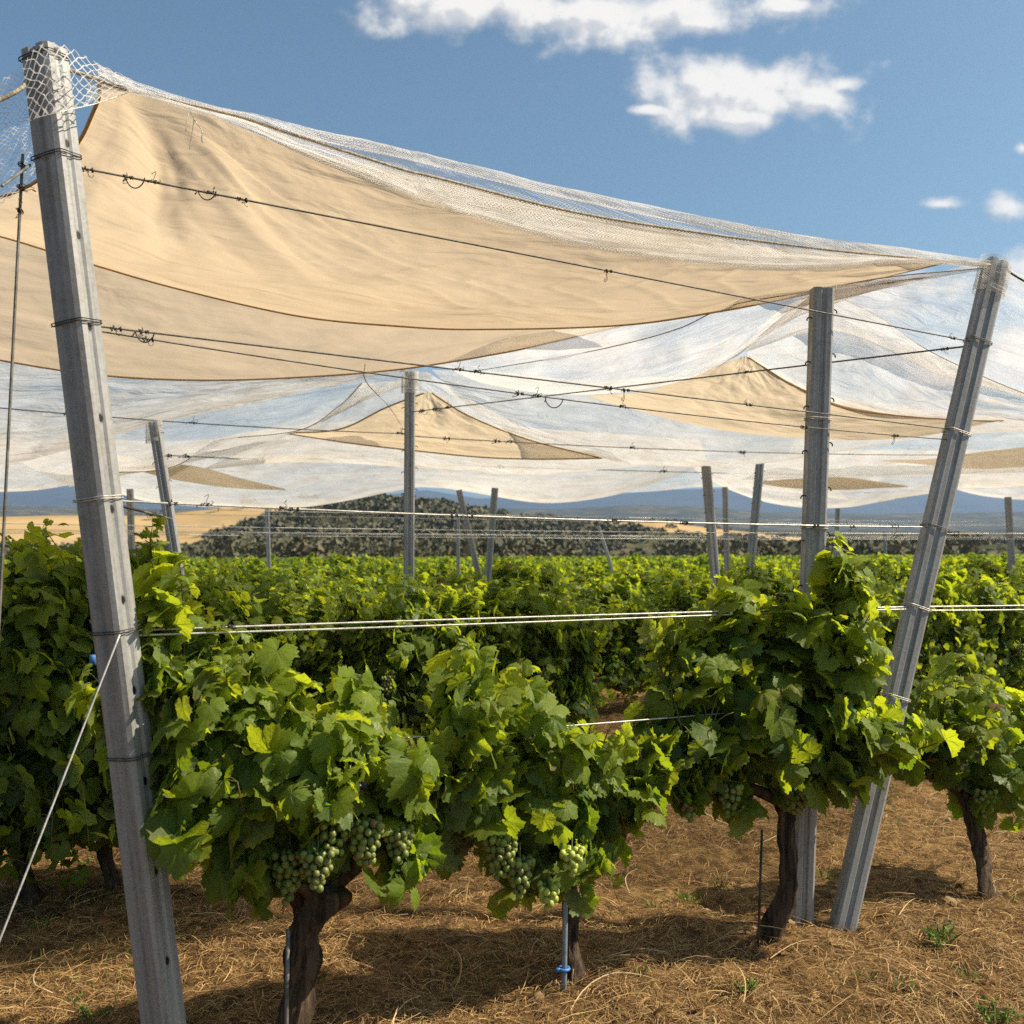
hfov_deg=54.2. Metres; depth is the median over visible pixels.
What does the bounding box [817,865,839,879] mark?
weed
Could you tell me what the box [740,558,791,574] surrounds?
grapevine
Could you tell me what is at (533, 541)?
scrub
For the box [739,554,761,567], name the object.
grapevine
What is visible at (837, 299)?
shade net
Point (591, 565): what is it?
grapevine
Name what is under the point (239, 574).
grapevine
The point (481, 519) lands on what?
trellis wire
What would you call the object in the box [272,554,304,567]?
grapevine
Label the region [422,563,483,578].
grapevine
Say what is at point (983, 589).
grapevine
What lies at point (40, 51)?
wire band
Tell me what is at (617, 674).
grapevine
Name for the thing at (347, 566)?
grapevine
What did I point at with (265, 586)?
grapevine
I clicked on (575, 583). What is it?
grapevine
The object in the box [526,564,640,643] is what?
grapevine
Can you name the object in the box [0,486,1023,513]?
mountain
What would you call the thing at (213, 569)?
grapevine
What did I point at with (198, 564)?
grapevine
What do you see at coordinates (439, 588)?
grapevine
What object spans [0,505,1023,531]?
foothill
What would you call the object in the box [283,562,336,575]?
grapevine
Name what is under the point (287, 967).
stake
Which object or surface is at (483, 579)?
grapevine
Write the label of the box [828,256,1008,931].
trellis post
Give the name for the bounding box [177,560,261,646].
grapevine
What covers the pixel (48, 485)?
shade net
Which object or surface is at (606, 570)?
grapevine
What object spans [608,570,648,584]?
grapevine
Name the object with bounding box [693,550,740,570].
grapevine
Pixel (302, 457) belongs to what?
shade net
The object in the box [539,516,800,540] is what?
brown hill
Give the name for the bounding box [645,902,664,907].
weed
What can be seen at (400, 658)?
grapevine
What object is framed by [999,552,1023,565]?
grapevine
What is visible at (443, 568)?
grapevine
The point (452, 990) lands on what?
straw
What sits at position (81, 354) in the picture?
trellis post
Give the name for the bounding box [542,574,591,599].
grapevine
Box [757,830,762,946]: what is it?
stake
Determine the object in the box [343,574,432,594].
grapevine
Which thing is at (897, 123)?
sky
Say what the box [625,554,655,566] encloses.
grapevine
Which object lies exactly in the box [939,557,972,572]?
grapevine
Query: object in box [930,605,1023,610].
trellis wire
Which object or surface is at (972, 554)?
grapevine
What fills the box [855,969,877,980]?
weed
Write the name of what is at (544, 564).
grapevine
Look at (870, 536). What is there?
valley field
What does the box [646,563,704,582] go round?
grapevine
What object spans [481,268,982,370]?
edge rope
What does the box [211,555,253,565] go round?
grapevine
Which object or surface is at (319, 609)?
grapevine
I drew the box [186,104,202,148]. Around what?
loose string
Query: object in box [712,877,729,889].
weed
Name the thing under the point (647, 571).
grapevine
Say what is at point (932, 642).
grapevine
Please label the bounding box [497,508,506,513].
bush
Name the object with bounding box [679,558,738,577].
grapevine
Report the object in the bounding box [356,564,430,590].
grapevine
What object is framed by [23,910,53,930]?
weed
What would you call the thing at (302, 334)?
shade sail
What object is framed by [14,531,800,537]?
trellis wire
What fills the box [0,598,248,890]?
grapevine
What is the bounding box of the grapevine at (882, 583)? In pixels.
[874,577,894,591]
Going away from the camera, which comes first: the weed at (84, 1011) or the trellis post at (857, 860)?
the weed at (84, 1011)
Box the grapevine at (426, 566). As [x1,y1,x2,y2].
[416,559,455,570]
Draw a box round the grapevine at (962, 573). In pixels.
[872,558,966,604]
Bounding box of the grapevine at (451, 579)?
[426,567,495,590]
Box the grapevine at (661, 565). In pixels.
[643,560,666,570]
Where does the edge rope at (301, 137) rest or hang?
attached to the trellis post at (81, 354)
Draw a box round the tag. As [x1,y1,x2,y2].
[89,655,95,664]
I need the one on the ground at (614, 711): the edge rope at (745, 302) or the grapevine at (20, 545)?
the grapevine at (20, 545)
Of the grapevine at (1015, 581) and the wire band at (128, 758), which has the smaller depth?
the wire band at (128, 758)
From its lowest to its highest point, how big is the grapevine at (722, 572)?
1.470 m
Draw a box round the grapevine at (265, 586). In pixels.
[240,568,377,612]
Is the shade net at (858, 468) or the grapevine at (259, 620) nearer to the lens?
the grapevine at (259, 620)
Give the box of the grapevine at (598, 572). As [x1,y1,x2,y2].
[562,565,605,592]
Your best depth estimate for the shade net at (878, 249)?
3.86 m
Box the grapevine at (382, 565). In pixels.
[365,557,395,569]
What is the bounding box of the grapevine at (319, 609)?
[214,577,356,708]
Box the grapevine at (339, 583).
[295,572,350,590]
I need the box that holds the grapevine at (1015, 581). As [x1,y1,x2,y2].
[961,564,1023,689]
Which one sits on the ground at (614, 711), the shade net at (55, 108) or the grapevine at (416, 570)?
the grapevine at (416, 570)
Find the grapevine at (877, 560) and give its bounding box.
[851,552,895,568]
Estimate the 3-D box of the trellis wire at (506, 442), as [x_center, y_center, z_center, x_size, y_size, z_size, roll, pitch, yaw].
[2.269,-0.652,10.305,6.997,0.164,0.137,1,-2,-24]
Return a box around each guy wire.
[0,154,35,625]
[0,634,119,940]
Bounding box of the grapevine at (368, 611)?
[249,572,433,746]
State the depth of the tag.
3.40 m
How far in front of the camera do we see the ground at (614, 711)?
4.06 m
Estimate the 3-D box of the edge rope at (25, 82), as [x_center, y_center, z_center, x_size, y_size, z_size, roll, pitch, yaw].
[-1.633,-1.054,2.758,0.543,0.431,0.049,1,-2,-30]
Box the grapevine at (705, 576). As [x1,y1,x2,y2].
[702,571,710,583]
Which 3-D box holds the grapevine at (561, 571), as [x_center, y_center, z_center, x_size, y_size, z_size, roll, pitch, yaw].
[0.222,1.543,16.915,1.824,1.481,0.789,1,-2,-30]
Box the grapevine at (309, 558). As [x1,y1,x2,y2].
[273,552,317,569]
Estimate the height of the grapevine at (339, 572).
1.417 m
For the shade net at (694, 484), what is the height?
0.494 m
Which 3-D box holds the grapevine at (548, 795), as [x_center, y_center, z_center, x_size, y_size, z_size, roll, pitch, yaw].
[0.119,1.116,3.597,0.981,1.391,0.545,1,-2,-31]
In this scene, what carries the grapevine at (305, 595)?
on the ground at (614, 711)
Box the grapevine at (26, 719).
[0,518,141,904]
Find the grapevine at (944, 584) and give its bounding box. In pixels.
[865,558,996,698]
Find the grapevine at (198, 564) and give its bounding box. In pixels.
[186,555,216,570]
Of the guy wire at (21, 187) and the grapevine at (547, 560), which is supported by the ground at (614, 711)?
the grapevine at (547, 560)
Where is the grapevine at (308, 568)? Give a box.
[288,559,354,580]
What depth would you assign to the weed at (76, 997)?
3.56 m
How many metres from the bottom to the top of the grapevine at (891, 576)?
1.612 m
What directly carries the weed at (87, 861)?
on the ground at (614, 711)
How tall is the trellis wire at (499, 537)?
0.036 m
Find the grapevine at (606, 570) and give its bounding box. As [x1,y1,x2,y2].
[603,569,611,582]
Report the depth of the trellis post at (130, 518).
14.98 m
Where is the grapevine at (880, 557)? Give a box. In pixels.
[852,553,895,571]
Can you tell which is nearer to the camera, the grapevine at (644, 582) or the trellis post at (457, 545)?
the grapevine at (644, 582)
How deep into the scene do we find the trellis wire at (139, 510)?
4.80 m
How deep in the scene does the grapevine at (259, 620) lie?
6.42 m
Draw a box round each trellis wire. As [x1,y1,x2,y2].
[0,407,403,434]
[0,505,1023,522]
[0,523,1023,533]
[0,529,800,536]
[0,532,977,539]
[1,164,30,186]
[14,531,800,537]
[15,511,1023,525]
[82,166,968,341]
[101,325,948,428]
[102,331,946,444]
[122,494,925,533]
[123,505,172,519]
[138,606,907,635]
[155,713,724,752]
[166,453,238,459]
[200,456,931,477]
[412,346,962,414]
[415,436,970,455]
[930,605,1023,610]
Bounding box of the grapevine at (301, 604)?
[290,591,374,619]
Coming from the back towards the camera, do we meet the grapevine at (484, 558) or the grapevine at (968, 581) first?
the grapevine at (484, 558)
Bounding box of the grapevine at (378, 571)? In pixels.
[353,559,402,575]
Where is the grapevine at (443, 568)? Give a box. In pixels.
[399,557,450,588]
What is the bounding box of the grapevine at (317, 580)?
[270,572,339,585]
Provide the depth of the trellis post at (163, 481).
7.79 m
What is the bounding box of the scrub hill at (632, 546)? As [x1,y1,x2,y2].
[189,502,1023,556]
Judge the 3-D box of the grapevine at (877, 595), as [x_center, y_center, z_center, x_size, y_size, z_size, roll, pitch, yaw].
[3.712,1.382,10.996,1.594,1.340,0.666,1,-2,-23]
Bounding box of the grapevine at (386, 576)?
[381,571,457,594]
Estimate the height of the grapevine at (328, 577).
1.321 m
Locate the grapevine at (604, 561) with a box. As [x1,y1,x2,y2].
[600,557,624,566]
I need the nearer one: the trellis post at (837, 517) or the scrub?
the trellis post at (837, 517)
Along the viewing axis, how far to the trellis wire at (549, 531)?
9.26 m
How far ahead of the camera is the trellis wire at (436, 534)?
12.66 m
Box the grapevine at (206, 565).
[192,563,209,577]
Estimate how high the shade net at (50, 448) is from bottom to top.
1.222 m
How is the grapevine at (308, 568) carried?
on the ground at (614, 711)
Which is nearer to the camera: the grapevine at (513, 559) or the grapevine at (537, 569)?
the grapevine at (537, 569)
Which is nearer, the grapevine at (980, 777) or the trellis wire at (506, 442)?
the grapevine at (980, 777)
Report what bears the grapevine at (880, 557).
on the ground at (614, 711)
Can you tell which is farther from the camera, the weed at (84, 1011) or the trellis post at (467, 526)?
the trellis post at (467, 526)
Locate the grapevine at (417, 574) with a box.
[414,566,467,583]
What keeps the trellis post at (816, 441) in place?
on the ground at (614, 711)
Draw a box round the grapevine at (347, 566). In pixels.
[315,557,356,571]
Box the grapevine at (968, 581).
[908,566,993,593]
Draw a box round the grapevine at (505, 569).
[472,553,571,593]
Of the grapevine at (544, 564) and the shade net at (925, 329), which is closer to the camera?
the shade net at (925, 329)
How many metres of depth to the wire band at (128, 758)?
2.94 m
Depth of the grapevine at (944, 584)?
8.97 m
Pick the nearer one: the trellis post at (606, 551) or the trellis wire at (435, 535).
the trellis wire at (435, 535)
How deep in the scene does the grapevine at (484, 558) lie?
27.66 m
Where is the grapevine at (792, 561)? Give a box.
[779,555,800,566]
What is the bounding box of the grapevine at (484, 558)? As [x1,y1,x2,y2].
[446,557,492,565]
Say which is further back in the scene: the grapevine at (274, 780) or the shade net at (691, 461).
the shade net at (691, 461)
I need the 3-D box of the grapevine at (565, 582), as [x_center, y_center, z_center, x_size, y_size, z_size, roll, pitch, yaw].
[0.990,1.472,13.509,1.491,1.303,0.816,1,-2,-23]
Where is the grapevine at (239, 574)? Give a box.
[188,561,259,590]
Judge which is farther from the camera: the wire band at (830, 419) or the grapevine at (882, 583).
the grapevine at (882, 583)
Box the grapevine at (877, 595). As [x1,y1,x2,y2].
[874,592,892,601]
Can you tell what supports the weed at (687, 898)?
on the ground at (614, 711)
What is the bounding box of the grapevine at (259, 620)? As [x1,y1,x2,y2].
[181,572,318,671]
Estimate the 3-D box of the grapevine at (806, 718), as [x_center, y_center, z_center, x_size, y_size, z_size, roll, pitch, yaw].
[1.066,0.940,3.968,1.340,1.742,0.681,0,-2,0]
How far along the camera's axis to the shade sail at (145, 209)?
4.08 m
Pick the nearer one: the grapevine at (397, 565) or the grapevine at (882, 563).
the grapevine at (882, 563)
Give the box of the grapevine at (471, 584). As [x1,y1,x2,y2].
[461,575,554,611]
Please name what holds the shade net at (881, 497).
hanging from the trellis wire at (663, 471)
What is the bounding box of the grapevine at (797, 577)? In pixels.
[794,570,835,582]
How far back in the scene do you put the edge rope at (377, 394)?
4.59 m
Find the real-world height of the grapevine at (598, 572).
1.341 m
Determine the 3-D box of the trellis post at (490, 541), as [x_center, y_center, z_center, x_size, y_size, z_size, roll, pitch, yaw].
[-0.349,1.057,13.971,0.094,2.798,0.071,5,-2,-5]
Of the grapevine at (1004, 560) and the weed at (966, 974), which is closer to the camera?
the weed at (966, 974)
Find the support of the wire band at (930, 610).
attached to the trellis post at (857, 860)
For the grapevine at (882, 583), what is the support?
on the ground at (614, 711)
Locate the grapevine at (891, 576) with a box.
[855,555,911,590]
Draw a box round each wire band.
[18,47,69,62]
[30,148,81,161]
[51,317,101,327]
[72,494,123,502]
[89,626,139,635]
[104,750,154,761]
[804,416,831,420]
[880,692,910,701]
[901,603,931,611]
[920,522,949,532]
[942,427,971,436]
[963,335,992,345]
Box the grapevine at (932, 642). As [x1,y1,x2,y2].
[895,584,1004,688]
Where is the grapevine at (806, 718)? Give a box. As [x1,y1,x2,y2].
[621,531,964,942]
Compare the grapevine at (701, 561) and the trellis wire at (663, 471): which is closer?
the trellis wire at (663, 471)
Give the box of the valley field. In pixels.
[593,521,1023,539]
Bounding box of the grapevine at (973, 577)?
[959,565,989,584]
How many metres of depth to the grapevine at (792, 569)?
23.67 m
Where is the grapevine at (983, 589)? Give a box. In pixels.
[953,567,1023,690]
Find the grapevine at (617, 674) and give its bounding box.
[558,593,660,701]
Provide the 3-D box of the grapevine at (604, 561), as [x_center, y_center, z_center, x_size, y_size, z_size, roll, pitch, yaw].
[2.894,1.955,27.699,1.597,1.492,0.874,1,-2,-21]
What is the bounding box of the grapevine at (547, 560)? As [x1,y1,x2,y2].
[529,555,571,564]
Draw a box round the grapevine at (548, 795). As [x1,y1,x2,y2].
[420,630,667,985]
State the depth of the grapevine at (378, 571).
24.74 m
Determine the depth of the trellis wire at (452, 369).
3.50 m
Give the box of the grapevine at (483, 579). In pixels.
[462,577,551,598]
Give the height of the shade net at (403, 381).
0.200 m
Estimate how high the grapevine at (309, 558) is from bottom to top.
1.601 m
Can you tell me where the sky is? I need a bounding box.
[0,0,1023,501]
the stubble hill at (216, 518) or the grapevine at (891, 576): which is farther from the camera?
the stubble hill at (216, 518)
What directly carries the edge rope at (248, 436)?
attached to the shade net at (340, 408)
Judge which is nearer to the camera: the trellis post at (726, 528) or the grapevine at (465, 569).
the trellis post at (726, 528)
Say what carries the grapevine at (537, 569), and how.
on the ground at (614, 711)
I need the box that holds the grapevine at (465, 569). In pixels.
[434,560,472,575]
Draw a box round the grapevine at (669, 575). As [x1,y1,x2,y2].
[614,560,698,595]
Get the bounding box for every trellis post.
[21,41,185,1023]
[126,489,134,554]
[148,421,184,574]
[265,509,270,577]
[401,371,417,599]
[456,489,481,578]
[456,512,459,573]
[484,488,497,582]
[596,526,613,570]
[701,466,719,587]
[722,487,729,575]
[746,463,764,574]
[790,286,836,924]
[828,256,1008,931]
[833,508,840,557]
[883,532,886,553]
[1004,497,1015,573]
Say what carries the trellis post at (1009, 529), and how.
on the ground at (614, 711)
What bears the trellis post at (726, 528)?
on the ground at (614, 711)
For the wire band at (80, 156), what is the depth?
2.92 m
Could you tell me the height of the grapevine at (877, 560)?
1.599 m
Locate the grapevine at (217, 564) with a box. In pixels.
[189,557,256,572]
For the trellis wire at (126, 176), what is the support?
attached to the trellis post at (81, 354)
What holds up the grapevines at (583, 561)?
on the ground at (614, 711)
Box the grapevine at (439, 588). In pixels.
[426,578,481,593]
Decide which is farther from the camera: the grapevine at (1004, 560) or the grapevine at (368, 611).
the grapevine at (1004, 560)
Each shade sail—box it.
[0,82,941,329]
[0,220,623,380]
[118,456,284,489]
[285,392,601,459]
[588,356,1003,439]
[762,477,906,489]
[883,447,1023,468]
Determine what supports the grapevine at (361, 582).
on the ground at (614, 711)
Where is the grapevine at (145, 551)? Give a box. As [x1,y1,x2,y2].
[7,515,166,596]
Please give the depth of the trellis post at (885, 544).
29.96 m
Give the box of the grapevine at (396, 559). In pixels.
[371,554,414,567]
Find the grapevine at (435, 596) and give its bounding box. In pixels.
[329,575,443,611]
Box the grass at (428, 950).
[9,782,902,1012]
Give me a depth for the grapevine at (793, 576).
17.16 m
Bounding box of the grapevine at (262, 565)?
[256,555,277,572]
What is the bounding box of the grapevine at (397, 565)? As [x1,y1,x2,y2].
[384,559,425,569]
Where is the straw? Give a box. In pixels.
[0,726,1023,1023]
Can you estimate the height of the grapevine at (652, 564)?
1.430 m
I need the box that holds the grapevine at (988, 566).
[960,551,1022,583]
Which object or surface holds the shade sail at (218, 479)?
attached to the shade net at (518, 494)
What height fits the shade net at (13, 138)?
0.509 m
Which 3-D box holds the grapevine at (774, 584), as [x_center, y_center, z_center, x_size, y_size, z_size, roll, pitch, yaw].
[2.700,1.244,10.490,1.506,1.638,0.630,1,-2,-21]
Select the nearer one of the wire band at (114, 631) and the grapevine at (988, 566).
the wire band at (114, 631)
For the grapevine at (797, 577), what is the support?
on the ground at (614, 711)
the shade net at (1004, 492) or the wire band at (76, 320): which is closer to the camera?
the wire band at (76, 320)
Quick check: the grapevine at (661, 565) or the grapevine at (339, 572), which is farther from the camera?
the grapevine at (661, 565)
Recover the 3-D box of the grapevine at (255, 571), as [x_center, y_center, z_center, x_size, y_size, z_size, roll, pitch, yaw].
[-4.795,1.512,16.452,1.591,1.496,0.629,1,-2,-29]
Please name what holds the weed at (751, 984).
on the ground at (614, 711)
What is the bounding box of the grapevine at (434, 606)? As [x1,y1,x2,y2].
[432,588,540,614]
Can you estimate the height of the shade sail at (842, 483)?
0.180 m
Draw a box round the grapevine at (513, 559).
[499,554,533,563]
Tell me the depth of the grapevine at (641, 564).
26.00 m
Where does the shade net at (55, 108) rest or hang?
hanging from the edge rope at (301, 137)
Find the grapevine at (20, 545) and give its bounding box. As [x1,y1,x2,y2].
[0,533,35,603]
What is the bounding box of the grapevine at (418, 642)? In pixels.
[393,579,552,742]
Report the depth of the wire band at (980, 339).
4.54 m
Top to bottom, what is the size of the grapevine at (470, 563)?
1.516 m
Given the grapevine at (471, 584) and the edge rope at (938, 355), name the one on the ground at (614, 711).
the grapevine at (471, 584)
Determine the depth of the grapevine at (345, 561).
29.61 m
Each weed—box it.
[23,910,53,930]
[61,991,84,1005]
[73,998,114,1020]
[80,855,97,864]
[633,961,648,974]
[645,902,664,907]
[672,888,701,905]
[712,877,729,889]
[731,976,759,991]
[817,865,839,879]
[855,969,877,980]
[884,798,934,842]
[893,972,919,994]
[922,918,964,946]
[953,962,979,978]
[969,995,1021,1023]
[998,893,1019,902]
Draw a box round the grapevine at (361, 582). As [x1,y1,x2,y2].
[270,567,402,604]
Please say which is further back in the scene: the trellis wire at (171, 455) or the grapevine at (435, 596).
the grapevine at (435, 596)
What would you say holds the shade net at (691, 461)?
attached to the trellis wire at (506, 442)
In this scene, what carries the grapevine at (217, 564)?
on the ground at (614, 711)
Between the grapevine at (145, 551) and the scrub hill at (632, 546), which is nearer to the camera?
the grapevine at (145, 551)
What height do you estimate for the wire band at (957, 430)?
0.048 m
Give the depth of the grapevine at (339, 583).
15.50 m
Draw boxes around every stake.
[284,929,289,1023]
[556,891,570,991]
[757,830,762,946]
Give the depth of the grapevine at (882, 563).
18.12 m
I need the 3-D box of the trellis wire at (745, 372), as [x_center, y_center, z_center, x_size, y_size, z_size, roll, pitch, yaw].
[0.598,-0.831,6.697,0.124,0.321,5.224,1,-3,-35]
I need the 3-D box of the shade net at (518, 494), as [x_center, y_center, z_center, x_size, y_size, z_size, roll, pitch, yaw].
[-1.803,-0.619,14.513,10.253,0.932,5.037,0,-2,0]
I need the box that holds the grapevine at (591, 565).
[551,558,606,577]
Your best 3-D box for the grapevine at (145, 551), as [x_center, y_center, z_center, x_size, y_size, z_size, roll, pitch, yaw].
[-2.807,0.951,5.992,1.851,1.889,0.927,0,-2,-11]
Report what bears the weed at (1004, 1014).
on the ground at (614, 711)
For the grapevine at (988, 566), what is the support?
on the ground at (614, 711)
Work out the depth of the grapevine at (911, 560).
25.31 m
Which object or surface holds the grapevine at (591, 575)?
on the ground at (614, 711)
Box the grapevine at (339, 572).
[318,561,379,582]
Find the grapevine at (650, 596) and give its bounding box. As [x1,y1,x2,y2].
[619,573,700,679]
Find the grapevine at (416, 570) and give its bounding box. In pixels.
[398,563,450,573]
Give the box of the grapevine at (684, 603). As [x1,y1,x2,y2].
[609,571,729,703]
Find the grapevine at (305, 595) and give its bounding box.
[184,568,313,623]
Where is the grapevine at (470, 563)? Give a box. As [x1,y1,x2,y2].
[432,555,484,574]
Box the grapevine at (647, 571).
[645,565,689,575]
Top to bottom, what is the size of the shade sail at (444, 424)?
0.604 m
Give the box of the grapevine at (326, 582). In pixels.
[264,578,343,603]
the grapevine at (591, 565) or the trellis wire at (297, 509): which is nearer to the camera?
the trellis wire at (297, 509)
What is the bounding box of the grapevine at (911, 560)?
[873,557,912,567]
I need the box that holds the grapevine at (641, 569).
[602,567,644,576]
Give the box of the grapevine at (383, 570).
[329,562,391,586]
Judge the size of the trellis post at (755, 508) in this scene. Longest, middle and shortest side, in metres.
2.961 x 0.142 x 0.070 m
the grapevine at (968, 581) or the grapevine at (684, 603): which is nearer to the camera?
the grapevine at (684, 603)
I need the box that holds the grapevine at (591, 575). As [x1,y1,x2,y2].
[562,566,605,582]
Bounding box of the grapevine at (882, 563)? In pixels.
[875,556,910,580]
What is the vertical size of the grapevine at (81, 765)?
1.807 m
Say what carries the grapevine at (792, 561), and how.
on the ground at (614, 711)
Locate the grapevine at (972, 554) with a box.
[968,552,1003,571]
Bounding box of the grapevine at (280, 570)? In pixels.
[242,563,302,579]
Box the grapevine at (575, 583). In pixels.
[568,579,607,591]
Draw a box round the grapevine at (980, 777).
[880,652,1023,899]
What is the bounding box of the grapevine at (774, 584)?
[713,553,799,611]
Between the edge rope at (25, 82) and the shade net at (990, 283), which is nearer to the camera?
the edge rope at (25, 82)
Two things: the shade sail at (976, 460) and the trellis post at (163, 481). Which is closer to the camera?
the trellis post at (163, 481)
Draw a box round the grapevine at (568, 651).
[451,570,618,733]
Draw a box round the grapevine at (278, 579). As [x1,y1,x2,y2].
[205,559,301,594]
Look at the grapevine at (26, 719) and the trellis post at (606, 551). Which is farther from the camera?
the trellis post at (606, 551)
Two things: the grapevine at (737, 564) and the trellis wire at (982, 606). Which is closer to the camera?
the trellis wire at (982, 606)
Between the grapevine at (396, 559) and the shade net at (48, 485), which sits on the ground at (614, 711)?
the grapevine at (396, 559)
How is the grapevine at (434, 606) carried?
on the ground at (614, 711)
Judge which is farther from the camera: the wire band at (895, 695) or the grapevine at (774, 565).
the grapevine at (774, 565)
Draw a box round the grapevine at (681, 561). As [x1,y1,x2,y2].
[658,555,695,572]
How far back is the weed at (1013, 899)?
4.40 m
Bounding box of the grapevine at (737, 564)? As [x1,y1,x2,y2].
[730,554,760,571]
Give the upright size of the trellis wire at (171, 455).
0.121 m
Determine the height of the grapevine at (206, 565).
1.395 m
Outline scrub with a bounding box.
[0,493,1023,559]
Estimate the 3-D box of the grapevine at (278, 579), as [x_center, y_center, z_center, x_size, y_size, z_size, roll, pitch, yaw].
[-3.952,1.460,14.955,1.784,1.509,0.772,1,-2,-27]
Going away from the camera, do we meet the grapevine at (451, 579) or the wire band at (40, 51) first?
the wire band at (40, 51)
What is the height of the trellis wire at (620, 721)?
0.040 m
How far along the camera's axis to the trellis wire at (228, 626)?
3.40 m
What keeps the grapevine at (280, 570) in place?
on the ground at (614, 711)
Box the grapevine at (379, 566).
[375,562,423,572]
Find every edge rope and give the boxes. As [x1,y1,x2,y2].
[0,79,29,101]
[36,91,131,118]
[70,68,990,265]
[119,383,361,472]
[363,366,403,429]
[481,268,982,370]
[845,300,1023,392]
[1007,270,1023,281]
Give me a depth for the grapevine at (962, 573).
11.55 m
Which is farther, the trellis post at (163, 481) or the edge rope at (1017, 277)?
the trellis post at (163, 481)
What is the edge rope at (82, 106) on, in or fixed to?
attached to the shade net at (55, 108)
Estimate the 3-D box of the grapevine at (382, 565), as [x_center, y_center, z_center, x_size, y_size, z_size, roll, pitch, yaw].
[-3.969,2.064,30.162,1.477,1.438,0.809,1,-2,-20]
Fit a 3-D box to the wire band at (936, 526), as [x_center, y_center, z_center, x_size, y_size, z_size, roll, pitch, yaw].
[1.872,0.071,4.430,0.111,0.048,0.085,0,-2,-6]
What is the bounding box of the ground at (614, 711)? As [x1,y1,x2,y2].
[0,673,1023,1023]
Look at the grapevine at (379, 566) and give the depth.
26.57 m
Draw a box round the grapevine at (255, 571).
[202,559,262,582]
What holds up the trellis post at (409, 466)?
on the ground at (614, 711)
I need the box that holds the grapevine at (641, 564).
[637,560,665,573]
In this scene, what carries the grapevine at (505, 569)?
on the ground at (614, 711)
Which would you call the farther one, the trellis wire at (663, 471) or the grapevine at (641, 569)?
the grapevine at (641, 569)
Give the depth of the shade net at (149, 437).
7.79 m
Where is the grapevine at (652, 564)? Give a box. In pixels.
[630,557,669,569]
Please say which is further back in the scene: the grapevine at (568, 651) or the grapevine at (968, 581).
the grapevine at (968, 581)
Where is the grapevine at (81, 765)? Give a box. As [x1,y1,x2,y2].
[0,521,116,865]
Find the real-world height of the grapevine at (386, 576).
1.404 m
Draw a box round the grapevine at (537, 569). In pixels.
[511,560,563,575]
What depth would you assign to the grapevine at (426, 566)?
27.11 m
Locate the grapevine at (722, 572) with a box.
[709,561,779,583]
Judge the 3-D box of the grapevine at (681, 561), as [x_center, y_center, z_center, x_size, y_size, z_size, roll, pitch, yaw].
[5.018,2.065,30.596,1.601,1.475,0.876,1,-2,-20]
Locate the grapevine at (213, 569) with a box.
[184,564,218,574]
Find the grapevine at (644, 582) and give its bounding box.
[611,562,680,591]
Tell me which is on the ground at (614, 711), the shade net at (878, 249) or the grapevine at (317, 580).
the grapevine at (317, 580)
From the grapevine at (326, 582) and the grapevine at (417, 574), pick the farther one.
the grapevine at (417, 574)
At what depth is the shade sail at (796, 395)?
7.66 m
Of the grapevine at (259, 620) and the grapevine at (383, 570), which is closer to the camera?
the grapevine at (259, 620)
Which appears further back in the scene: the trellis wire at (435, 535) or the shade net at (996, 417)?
the trellis wire at (435, 535)
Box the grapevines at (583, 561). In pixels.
[0,553,1023,568]
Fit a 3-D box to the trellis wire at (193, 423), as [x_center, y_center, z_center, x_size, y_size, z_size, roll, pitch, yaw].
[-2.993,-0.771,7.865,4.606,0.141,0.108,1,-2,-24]
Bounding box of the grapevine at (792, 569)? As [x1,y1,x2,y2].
[779,562,798,573]
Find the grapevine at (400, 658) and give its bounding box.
[309,566,511,739]
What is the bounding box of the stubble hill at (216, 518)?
[0,499,330,545]
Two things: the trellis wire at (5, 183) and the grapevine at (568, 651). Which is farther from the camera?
the grapevine at (568, 651)
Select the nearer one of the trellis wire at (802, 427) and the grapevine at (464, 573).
the trellis wire at (802, 427)
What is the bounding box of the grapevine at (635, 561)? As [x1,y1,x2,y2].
[597,553,640,571]
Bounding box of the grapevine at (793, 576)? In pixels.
[781,565,799,579]
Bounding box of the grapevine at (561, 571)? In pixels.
[503,560,574,588]
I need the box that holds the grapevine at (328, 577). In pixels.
[285,567,355,583]
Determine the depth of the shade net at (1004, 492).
19.47 m
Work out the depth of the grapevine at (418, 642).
7.13 m
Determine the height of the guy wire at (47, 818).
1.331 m
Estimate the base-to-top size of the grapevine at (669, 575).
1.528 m
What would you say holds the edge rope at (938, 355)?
attached to the shade net at (925, 329)
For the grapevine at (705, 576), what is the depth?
18.56 m
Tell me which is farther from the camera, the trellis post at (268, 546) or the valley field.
the valley field
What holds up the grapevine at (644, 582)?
on the ground at (614, 711)
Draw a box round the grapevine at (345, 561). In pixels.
[322,549,375,568]
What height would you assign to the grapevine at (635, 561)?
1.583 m
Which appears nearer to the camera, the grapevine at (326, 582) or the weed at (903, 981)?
the weed at (903, 981)
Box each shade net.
[0,63,35,203]
[0,346,406,465]
[0,365,430,486]
[0,426,299,491]
[22,42,130,121]
[85,64,990,270]
[118,420,704,507]
[125,86,989,267]
[145,419,161,443]
[201,372,638,474]
[401,370,418,393]
[404,269,981,394]
[426,462,846,498]
[433,370,1023,466]
[694,449,1023,507]
[741,419,1023,479]
[746,266,1023,394]
[746,298,1023,421]
[957,461,1023,499]
[972,253,1012,300]
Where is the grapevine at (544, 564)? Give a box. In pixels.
[525,555,563,568]
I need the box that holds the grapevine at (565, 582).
[546,573,615,602]
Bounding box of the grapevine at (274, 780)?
[62,541,472,1023]

